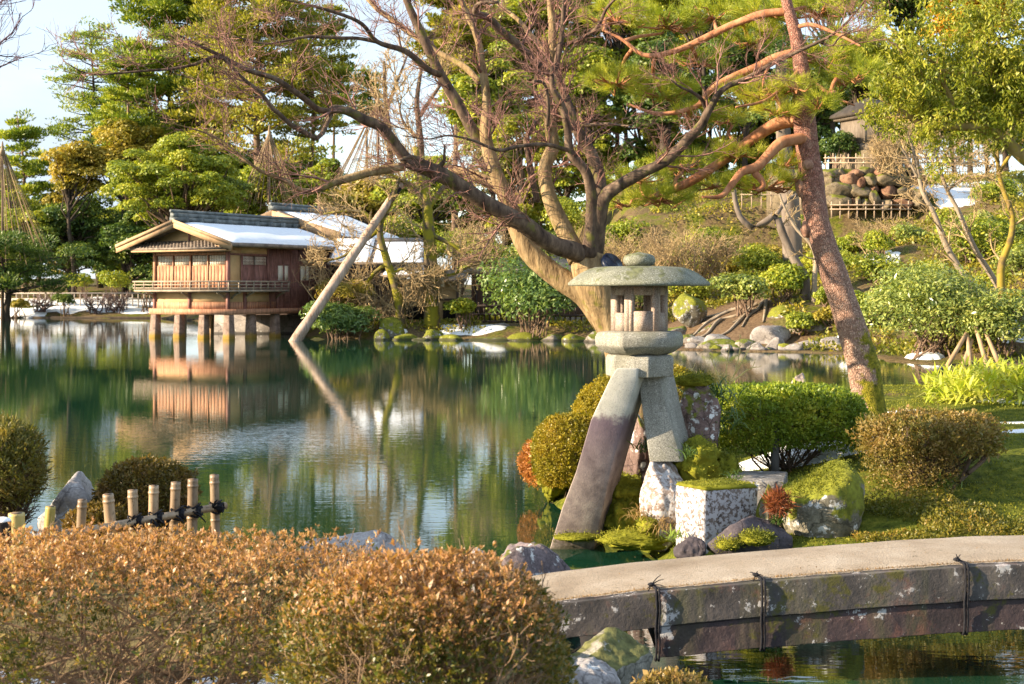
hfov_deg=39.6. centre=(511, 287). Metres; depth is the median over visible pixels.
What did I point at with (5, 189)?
evergreen tree
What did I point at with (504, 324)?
shore rock
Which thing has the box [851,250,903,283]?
shrub
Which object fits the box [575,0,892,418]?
red pine tree
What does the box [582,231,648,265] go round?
bare shrub
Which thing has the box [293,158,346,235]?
evergreen tree
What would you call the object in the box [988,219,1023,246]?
shrub
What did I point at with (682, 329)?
shore rock
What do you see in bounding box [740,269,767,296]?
shrub
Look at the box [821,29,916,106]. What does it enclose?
evergreen tree
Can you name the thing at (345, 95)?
pine tree
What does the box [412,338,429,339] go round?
shore rock
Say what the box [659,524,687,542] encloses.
fern
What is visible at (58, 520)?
shore stone
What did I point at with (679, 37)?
evergreen tree
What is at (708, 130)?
evergreen tree
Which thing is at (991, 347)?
prop pole
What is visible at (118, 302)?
bare shrub
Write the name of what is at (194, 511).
bamboo fence
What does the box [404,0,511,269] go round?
pine tree
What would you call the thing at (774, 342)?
shore rock
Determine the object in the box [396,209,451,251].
evergreen tree
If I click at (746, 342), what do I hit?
shore rock
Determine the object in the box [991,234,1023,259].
shrub
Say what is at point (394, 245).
garden wing
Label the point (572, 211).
shrub
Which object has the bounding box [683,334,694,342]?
shore rock
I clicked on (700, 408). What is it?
tall rock
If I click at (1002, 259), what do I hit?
bare tree
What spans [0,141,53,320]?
rope tent
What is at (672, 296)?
shrub
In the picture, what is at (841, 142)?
shrub
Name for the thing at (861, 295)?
shrub
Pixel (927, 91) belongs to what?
evergreen tree
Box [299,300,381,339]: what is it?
shrub
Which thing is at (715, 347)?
shore stone
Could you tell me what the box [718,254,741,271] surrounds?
shrub
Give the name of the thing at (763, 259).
shrub
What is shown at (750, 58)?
evergreen tree
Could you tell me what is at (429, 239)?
mossy tree
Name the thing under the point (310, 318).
leaning log
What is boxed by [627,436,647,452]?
fern
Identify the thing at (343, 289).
shrub
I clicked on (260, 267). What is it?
sliding door
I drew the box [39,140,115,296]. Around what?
evergreen tree
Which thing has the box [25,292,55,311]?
bare shrub
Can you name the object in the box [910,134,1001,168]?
bare shrub
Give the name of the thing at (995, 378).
bamboo grass
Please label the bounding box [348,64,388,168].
pine tree
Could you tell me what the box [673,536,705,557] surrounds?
dark rock
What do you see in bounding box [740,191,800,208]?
bamboo fence
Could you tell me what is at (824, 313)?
shrub
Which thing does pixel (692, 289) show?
shrub
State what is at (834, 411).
clipped bush
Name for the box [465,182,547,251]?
evergreen tree
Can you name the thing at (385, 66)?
bare tree
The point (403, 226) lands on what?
shrub
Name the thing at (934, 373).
bamboo grass
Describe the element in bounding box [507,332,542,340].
shore rock
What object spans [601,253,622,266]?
spotlight
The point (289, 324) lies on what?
revetment
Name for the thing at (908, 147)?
shrub
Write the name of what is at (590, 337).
shore rock
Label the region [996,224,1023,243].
shrub
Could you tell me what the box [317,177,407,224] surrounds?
evergreen tree
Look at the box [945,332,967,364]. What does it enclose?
prop pole
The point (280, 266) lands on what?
shuttered window
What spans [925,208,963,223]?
shrub
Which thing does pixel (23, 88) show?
sky
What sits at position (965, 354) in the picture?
prop pole
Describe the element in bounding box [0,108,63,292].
pine tree
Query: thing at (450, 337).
shore rock
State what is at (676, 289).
shrub
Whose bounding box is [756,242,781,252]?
shrub
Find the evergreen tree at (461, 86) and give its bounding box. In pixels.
[435,40,534,250]
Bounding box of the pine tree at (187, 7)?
[132,0,273,210]
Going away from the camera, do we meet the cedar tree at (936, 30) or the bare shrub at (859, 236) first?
the bare shrub at (859, 236)
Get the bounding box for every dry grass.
[624,502,649,520]
[638,512,675,533]
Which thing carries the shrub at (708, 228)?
on the ground at (842, 226)
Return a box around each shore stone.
[53,509,72,544]
[685,342,697,347]
[710,345,721,349]
[721,344,732,350]
[731,344,740,350]
[749,342,766,349]
[778,343,788,346]
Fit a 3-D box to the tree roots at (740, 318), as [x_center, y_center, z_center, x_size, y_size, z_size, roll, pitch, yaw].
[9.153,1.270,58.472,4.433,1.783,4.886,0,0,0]
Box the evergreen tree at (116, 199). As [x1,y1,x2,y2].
[99,112,164,228]
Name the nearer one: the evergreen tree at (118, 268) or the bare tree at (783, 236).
the bare tree at (783, 236)
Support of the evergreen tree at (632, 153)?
on the ground at (842, 226)
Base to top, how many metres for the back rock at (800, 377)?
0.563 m
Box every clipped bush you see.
[515,438,563,490]
[527,410,592,497]
[571,373,679,436]
[673,364,690,400]
[714,378,871,471]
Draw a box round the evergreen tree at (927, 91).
[878,55,954,165]
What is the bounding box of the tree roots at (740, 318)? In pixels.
[693,297,793,336]
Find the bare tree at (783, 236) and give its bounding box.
[729,174,809,300]
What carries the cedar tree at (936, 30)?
on the ground at (842, 226)
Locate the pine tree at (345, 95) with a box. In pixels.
[317,60,367,158]
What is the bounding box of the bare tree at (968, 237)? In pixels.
[878,128,1011,290]
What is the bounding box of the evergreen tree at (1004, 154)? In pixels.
[952,75,1023,171]
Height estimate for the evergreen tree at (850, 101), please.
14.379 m
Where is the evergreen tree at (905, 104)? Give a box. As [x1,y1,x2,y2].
[877,74,955,164]
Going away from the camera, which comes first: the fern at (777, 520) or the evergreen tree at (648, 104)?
the fern at (777, 520)
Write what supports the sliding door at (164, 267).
in the tea pavilion
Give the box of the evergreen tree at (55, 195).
[38,183,100,281]
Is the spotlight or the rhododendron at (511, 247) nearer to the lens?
the spotlight
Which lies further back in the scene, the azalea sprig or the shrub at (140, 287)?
the shrub at (140, 287)
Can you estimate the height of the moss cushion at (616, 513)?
0.507 m
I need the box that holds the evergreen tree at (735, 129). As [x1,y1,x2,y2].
[698,101,760,182]
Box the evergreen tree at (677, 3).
[641,0,739,142]
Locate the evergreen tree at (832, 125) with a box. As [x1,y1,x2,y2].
[804,0,880,168]
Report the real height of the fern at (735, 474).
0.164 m
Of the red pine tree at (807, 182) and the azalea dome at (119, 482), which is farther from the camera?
the red pine tree at (807, 182)
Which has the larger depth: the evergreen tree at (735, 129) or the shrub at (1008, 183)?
the evergreen tree at (735, 129)
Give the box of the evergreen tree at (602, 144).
[577,103,627,193]
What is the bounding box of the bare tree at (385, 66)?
[346,23,428,213]
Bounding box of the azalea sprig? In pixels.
[630,665,711,683]
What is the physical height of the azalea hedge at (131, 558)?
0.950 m
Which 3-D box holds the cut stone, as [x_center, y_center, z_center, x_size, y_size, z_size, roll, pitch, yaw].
[1.721,1.944,11.877,0.573,0.648,0.470,0,0,-28]
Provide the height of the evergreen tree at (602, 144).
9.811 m
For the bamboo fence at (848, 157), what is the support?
on the ground at (842, 226)
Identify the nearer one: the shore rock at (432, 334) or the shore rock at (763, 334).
the shore rock at (763, 334)
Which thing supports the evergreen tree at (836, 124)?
on the ground at (842, 226)
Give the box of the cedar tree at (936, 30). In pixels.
[919,0,1023,173]
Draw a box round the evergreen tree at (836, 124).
[772,62,851,151]
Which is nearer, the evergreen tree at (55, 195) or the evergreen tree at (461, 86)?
the evergreen tree at (461, 86)
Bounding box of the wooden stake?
[0,517,10,602]
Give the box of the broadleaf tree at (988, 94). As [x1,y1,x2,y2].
[827,0,1023,186]
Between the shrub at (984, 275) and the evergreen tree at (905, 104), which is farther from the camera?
the evergreen tree at (905, 104)
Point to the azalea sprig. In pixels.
(661, 676)
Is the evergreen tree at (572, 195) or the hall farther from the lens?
the evergreen tree at (572, 195)
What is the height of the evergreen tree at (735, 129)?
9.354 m
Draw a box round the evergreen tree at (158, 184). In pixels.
[96,132,256,323]
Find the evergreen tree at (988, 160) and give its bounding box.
[965,132,1022,172]
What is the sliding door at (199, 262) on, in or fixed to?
in the tea pavilion
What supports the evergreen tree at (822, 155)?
on the ground at (842, 226)
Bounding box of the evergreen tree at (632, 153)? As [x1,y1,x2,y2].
[607,91,659,187]
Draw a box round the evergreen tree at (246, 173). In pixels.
[213,162,314,214]
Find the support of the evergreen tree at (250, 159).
on the ground at (842, 226)
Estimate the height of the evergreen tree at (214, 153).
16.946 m
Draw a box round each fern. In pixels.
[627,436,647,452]
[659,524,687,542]
[669,442,697,459]
[678,375,751,404]
[715,396,770,433]
[722,468,746,479]
[765,508,799,525]
[912,468,970,493]
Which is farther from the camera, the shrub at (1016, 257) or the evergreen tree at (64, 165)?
the evergreen tree at (64, 165)
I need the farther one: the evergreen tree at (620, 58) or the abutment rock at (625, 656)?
the evergreen tree at (620, 58)
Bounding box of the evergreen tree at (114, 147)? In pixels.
[74,117,170,294]
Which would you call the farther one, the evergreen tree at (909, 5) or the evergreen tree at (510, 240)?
the evergreen tree at (510, 240)
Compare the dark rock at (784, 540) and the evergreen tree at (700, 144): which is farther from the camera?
the evergreen tree at (700, 144)
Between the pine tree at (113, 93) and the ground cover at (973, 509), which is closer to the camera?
the ground cover at (973, 509)
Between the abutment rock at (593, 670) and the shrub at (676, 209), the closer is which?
the abutment rock at (593, 670)
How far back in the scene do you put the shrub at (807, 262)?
61.25 m
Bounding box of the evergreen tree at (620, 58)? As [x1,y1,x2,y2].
[585,0,676,169]
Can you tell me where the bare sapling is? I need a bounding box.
[689,335,761,384]
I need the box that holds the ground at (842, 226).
[0,176,1023,683]
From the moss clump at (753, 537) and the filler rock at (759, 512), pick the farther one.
the filler rock at (759, 512)
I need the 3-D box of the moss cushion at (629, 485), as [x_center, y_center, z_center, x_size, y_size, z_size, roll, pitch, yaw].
[1.027,1.862,13.192,0.542,0.432,0.626,0,0,0]
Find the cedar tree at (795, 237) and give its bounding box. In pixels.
[694,0,849,268]
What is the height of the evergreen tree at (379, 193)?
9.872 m
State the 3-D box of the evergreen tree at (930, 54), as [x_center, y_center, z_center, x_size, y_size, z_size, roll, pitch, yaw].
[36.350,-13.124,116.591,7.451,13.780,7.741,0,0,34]
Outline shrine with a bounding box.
[829,98,903,168]
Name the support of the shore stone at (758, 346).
on the ground at (842, 226)
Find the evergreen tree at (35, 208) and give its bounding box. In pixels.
[0,169,52,295]
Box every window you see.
[277,264,288,280]
[300,265,310,281]
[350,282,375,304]
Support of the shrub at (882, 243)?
on the ground at (842, 226)
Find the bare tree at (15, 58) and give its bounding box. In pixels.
[0,0,57,69]
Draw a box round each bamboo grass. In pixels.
[909,361,981,389]
[917,353,1023,405]
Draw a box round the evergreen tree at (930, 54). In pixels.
[918,45,992,174]
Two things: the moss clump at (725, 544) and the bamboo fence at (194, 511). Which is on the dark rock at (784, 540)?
the moss clump at (725, 544)
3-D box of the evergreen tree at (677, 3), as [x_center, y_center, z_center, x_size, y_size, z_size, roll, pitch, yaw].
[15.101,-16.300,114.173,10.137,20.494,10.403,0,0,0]
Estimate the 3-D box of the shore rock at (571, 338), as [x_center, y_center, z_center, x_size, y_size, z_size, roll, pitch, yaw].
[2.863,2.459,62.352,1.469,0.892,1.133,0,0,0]
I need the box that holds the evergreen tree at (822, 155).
[759,125,836,165]
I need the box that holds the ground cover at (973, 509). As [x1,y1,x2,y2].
[850,481,1023,542]
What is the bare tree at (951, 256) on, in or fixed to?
on the ground at (842, 226)
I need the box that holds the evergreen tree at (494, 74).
[477,4,547,245]
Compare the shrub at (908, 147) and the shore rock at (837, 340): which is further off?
the shrub at (908, 147)
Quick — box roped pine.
[0,229,102,320]
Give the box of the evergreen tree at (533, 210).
[478,113,564,227]
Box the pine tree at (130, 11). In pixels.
[87,0,246,220]
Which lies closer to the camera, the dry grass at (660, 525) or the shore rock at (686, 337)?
the dry grass at (660, 525)
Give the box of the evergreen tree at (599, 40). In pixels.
[562,0,614,102]
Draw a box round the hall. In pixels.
[256,202,398,314]
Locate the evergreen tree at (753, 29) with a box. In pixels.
[714,0,785,163]
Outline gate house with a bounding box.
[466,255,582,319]
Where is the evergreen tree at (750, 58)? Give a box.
[696,13,775,166]
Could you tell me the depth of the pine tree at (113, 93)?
120.14 m
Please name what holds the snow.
on the ground at (842, 226)
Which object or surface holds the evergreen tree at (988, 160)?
on the ground at (842, 226)
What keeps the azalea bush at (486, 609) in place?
on the ground at (842, 226)
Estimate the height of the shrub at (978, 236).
2.222 m
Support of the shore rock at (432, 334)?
on the ground at (842, 226)
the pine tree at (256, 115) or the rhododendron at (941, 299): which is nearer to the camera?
the rhododendron at (941, 299)
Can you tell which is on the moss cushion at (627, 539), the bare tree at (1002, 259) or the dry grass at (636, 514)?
the dry grass at (636, 514)
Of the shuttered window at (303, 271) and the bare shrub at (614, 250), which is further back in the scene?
the shuttered window at (303, 271)
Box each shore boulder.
[37,471,94,532]
[295,530,408,577]
[500,542,570,624]
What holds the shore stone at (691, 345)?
on the ground at (842, 226)
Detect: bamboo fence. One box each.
[8,474,227,591]
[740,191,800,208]
[824,153,966,171]
[830,200,911,218]
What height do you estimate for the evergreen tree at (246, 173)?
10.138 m
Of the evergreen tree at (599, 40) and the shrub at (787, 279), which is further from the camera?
the evergreen tree at (599, 40)
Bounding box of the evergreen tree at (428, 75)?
[426,4,487,134]
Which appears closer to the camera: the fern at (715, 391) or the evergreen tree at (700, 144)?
the fern at (715, 391)
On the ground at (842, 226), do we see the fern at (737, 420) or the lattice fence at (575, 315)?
the lattice fence at (575, 315)
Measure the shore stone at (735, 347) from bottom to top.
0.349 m
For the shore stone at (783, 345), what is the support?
on the ground at (842, 226)
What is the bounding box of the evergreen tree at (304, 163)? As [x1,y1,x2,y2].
[277,134,327,181]
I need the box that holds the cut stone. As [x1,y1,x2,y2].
[675,477,757,553]
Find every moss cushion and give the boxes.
[549,529,601,543]
[596,525,674,553]
[603,494,639,531]
[612,470,642,502]
[634,511,659,536]
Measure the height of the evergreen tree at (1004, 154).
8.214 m
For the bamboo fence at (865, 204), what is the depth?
72.77 m
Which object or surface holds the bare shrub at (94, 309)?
on the ground at (842, 226)
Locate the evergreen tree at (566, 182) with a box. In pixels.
[528,101,608,209]
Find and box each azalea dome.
[59,498,127,555]
[91,452,203,550]
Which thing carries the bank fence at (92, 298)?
on the ground at (842, 226)
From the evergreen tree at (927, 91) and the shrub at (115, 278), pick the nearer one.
the evergreen tree at (927, 91)
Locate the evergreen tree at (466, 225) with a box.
[438,198,495,296]
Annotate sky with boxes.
[0,0,1023,284]
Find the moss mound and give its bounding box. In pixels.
[535,459,569,502]
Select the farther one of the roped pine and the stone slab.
the roped pine
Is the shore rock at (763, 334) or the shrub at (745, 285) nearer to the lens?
the shore rock at (763, 334)
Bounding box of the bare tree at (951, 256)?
[874,114,976,294]
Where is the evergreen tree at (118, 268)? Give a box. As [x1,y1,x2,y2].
[87,206,165,284]
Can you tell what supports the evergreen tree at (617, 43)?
on the ground at (842, 226)
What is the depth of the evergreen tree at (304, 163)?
143.57 m
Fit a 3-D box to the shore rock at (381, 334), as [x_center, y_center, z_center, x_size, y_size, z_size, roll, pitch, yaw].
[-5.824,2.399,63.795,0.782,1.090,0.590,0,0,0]
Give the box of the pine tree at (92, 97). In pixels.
[40,15,126,287]
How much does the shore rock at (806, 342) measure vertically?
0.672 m
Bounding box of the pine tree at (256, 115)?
[159,0,354,210]
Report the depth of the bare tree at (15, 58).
10.10 m
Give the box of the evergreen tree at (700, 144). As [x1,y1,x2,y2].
[633,106,714,184]
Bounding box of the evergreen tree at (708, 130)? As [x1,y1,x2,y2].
[676,23,721,173]
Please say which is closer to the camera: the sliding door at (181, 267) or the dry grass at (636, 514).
the dry grass at (636, 514)
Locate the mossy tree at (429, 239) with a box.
[342,123,516,329]
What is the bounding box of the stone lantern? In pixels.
[550,252,709,548]
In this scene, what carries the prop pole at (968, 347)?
on the ground at (842, 226)
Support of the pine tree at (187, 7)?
on the ground at (842, 226)
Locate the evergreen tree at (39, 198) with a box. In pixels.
[29,180,54,285]
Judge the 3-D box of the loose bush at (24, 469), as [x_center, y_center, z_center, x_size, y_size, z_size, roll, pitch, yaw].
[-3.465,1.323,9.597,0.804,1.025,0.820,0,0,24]
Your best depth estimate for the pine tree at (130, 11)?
122.70 m
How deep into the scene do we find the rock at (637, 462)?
13.37 m
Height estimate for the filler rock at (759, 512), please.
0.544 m
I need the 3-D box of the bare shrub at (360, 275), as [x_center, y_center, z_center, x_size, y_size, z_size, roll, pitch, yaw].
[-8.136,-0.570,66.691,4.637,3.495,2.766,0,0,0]
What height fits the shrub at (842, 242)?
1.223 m
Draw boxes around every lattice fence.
[471,302,519,323]
[540,302,587,324]
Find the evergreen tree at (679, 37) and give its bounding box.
[619,7,713,174]
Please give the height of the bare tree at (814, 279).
5.626 m
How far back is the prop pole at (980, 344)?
43.60 m
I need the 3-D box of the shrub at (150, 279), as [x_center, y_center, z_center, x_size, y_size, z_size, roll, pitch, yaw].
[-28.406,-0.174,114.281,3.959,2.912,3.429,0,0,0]
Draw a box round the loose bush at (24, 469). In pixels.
[0,410,57,524]
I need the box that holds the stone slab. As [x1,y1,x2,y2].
[727,471,787,504]
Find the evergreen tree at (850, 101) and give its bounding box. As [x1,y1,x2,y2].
[838,91,883,130]
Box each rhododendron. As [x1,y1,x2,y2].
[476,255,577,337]
[503,229,565,326]
[858,258,1010,359]
[955,287,1023,360]
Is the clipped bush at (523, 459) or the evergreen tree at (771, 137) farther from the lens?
the evergreen tree at (771, 137)
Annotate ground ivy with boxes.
[362,169,1023,361]
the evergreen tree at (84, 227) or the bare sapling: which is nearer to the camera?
the bare sapling
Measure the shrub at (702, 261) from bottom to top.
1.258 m
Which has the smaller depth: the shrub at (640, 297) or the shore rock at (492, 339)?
the shore rock at (492, 339)
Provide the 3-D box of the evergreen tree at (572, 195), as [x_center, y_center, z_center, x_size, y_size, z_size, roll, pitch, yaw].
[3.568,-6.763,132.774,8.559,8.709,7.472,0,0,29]
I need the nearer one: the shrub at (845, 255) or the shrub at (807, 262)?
the shrub at (807, 262)
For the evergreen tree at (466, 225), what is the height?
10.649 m
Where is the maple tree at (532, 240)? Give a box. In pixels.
[36,0,905,420]
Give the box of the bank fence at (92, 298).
[0,293,152,307]
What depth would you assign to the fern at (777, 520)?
11.23 m
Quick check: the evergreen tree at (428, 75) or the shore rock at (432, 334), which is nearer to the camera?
the shore rock at (432, 334)
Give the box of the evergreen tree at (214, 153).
[157,110,239,188]
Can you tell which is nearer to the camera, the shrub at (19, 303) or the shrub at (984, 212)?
the shrub at (984, 212)
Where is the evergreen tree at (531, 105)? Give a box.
[521,21,560,202]
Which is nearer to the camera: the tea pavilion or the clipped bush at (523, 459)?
the clipped bush at (523, 459)
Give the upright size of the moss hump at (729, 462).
0.480 m
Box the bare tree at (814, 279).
[774,177,817,301]
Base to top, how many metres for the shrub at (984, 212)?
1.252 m
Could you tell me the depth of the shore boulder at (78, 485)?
9.98 m
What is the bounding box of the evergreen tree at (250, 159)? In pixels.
[220,147,282,179]
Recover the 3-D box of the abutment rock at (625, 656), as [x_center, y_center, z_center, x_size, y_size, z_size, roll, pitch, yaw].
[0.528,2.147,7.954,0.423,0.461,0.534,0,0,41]
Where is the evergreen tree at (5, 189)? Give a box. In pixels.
[0,182,22,238]
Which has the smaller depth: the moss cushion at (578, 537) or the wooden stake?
the wooden stake
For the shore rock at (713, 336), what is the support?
on the ground at (842, 226)
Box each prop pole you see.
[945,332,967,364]
[961,339,973,362]
[966,334,972,364]
[974,326,987,363]
[983,329,998,363]
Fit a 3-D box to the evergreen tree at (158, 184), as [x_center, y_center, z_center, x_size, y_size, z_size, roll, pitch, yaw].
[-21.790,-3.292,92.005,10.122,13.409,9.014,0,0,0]
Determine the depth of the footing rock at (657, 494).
12.33 m
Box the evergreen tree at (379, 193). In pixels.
[368,154,476,237]
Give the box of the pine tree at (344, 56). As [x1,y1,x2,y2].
[265,0,361,167]
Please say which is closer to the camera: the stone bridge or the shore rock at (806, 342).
the stone bridge
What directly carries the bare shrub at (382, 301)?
on the ground at (842, 226)
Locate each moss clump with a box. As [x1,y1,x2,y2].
[711,533,744,552]
[735,524,778,546]
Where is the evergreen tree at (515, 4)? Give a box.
[484,0,594,226]
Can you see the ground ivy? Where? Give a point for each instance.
(902, 349)
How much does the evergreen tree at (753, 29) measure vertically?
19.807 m
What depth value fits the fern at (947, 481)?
12.19 m
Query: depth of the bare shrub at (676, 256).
63.79 m
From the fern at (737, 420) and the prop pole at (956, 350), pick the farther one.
the prop pole at (956, 350)
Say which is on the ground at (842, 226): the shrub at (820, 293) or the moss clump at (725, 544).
the shrub at (820, 293)
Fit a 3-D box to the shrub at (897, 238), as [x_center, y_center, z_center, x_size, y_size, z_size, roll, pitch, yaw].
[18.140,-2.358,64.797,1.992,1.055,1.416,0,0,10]
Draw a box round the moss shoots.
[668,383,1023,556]
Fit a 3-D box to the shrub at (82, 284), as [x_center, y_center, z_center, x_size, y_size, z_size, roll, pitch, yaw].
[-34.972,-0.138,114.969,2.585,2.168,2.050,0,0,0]
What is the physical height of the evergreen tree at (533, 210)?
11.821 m
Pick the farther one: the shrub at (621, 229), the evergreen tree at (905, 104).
the evergreen tree at (905, 104)
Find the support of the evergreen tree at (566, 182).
on the ground at (842, 226)
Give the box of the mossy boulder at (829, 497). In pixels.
[779,454,864,537]
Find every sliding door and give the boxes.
[157,256,171,288]
[174,256,189,288]
[191,255,206,289]
[209,255,225,289]
[243,256,253,289]
[254,256,266,288]
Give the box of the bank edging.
[0,316,194,320]
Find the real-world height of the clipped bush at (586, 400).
1.232 m
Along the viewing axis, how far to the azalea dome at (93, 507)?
9.19 m
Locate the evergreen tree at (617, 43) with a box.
[586,0,633,175]
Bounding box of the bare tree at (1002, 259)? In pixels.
[970,111,1023,299]
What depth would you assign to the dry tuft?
11.26 m
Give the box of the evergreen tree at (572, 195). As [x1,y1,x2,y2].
[507,172,585,237]
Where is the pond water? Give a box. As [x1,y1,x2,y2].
[0,318,1023,683]
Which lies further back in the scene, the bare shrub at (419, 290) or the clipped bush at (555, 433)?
the bare shrub at (419, 290)
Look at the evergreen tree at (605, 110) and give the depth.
105.28 m
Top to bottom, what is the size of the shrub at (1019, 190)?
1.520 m
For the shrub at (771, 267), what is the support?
on the ground at (842, 226)
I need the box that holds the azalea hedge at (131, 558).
[0,515,430,683]
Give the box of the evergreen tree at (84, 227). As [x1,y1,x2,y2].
[8,192,120,292]
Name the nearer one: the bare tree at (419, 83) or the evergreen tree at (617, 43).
the bare tree at (419, 83)
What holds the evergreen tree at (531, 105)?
on the ground at (842, 226)
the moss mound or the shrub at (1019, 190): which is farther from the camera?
the shrub at (1019, 190)
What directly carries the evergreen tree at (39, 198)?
on the ground at (842, 226)
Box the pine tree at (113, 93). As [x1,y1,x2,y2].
[82,47,171,292]
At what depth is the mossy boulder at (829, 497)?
11.38 m
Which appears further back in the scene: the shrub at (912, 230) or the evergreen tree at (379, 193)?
the evergreen tree at (379, 193)
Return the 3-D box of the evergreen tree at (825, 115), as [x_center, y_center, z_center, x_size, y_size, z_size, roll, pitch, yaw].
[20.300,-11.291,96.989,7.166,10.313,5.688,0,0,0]
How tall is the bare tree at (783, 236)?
5.469 m
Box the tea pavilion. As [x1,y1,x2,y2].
[115,209,336,338]
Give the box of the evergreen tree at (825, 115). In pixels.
[765,42,858,140]
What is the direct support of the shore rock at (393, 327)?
on the ground at (842, 226)
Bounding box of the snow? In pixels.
[0,179,1023,683]
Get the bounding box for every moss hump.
[673,369,715,386]
[673,431,726,480]
[717,449,745,477]
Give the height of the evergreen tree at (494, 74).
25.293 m
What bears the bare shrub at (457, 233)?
on the ground at (842, 226)
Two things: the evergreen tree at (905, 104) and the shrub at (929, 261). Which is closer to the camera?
the shrub at (929, 261)
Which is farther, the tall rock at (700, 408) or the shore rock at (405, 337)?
the shore rock at (405, 337)
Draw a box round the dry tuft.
[759,485,799,526]
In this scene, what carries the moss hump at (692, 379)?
on the tall rock at (700, 408)
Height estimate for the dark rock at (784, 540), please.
0.456 m
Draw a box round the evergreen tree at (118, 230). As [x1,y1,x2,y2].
[90,205,156,295]
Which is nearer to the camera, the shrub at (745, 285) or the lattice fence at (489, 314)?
the shrub at (745, 285)
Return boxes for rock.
[373,329,390,339]
[379,317,404,338]
[392,334,417,339]
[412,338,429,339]
[423,329,443,339]
[439,334,462,339]
[464,337,509,340]
[493,323,509,326]
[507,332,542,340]
[540,334,562,340]
[560,656,620,683]
[561,334,585,341]
[563,627,652,683]
[584,331,596,341]
[623,414,649,482]
[639,461,682,551]
[667,326,686,334]
[672,293,707,327]
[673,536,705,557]
[680,385,720,447]
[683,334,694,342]
[687,336,704,344]
[696,338,734,350]
[704,334,729,341]
[706,516,792,554]
[735,339,754,349]
[750,325,790,343]
[756,484,782,526]
[765,337,784,349]
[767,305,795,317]
[778,343,810,349]
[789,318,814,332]
[791,373,805,383]
[798,340,820,348]
[811,320,830,330]
[819,337,839,349]
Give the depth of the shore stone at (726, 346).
52.51 m
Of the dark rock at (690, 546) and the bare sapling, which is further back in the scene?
the bare sapling
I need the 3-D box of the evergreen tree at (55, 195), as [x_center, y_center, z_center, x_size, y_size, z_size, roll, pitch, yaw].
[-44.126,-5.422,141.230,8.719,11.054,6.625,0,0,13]
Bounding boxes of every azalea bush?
[257,519,587,683]
[845,404,1014,500]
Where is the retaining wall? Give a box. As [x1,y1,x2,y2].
[766,165,932,227]
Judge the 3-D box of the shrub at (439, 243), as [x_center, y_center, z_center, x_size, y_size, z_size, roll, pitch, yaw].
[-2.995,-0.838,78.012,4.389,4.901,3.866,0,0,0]
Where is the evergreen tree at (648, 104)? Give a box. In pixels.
[613,24,699,186]
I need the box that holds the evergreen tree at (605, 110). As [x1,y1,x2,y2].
[536,43,634,143]
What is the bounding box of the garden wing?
[327,238,468,324]
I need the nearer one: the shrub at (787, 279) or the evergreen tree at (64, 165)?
the shrub at (787, 279)
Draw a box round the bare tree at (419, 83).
[361,39,470,235]
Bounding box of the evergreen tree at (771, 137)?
[717,114,795,178]
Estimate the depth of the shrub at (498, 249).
73.48 m
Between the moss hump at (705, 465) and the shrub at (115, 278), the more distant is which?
the shrub at (115, 278)
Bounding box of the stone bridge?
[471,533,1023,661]
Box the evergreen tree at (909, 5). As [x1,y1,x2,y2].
[870,0,957,167]
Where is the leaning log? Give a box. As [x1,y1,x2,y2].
[289,182,403,340]
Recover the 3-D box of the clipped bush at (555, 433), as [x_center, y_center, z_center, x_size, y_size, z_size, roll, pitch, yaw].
[0.684,1.810,15.375,1.051,0.972,1.122,0,0,0]
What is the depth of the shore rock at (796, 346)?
52.33 m
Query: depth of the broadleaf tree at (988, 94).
27.04 m
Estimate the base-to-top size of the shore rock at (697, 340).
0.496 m
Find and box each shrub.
[10,298,30,317]
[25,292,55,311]
[50,293,76,315]
[65,272,94,297]
[78,290,115,313]
[95,270,132,301]
[104,291,130,312]
[128,278,152,311]
[136,271,152,301]
[292,242,385,305]
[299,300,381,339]
[314,278,375,337]
[359,276,428,330]
[378,253,455,311]
[383,215,421,237]
[436,208,510,269]
[436,227,492,296]
[442,297,476,329]
[456,235,522,275]
[539,196,585,241]
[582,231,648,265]
[605,216,650,246]
[628,218,725,270]
[635,295,642,308]
[648,201,694,212]
[668,286,705,302]
[668,286,708,305]
[673,229,751,278]
[681,279,711,298]
[684,226,739,269]
[689,250,723,271]
[705,272,775,316]
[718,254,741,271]
[731,242,782,288]
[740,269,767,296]
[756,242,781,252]
[759,263,809,303]
[768,263,782,271]
[776,259,805,267]
[785,311,820,335]
[799,252,818,273]
[811,286,828,306]
[812,305,834,328]
[818,130,859,168]
[835,232,866,253]
[840,249,855,259]
[843,258,861,269]
[847,209,932,256]
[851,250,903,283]
[854,290,883,318]
[859,127,909,172]
[860,229,895,254]
[888,224,924,243]
[891,221,929,245]
[895,129,929,168]
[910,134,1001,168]
[914,258,950,271]
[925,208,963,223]
[927,215,1017,265]
[959,209,995,229]
[968,176,1023,203]
[971,183,1007,202]
[975,267,1011,288]
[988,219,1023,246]
[989,177,1017,195]
[989,212,1023,228]
[990,242,1023,277]
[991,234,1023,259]
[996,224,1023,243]
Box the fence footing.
[550,317,588,322]
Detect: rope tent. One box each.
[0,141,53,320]
[232,125,302,213]
[324,94,407,207]
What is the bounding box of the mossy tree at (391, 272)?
[294,161,452,331]
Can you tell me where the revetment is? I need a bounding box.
[214,315,316,333]

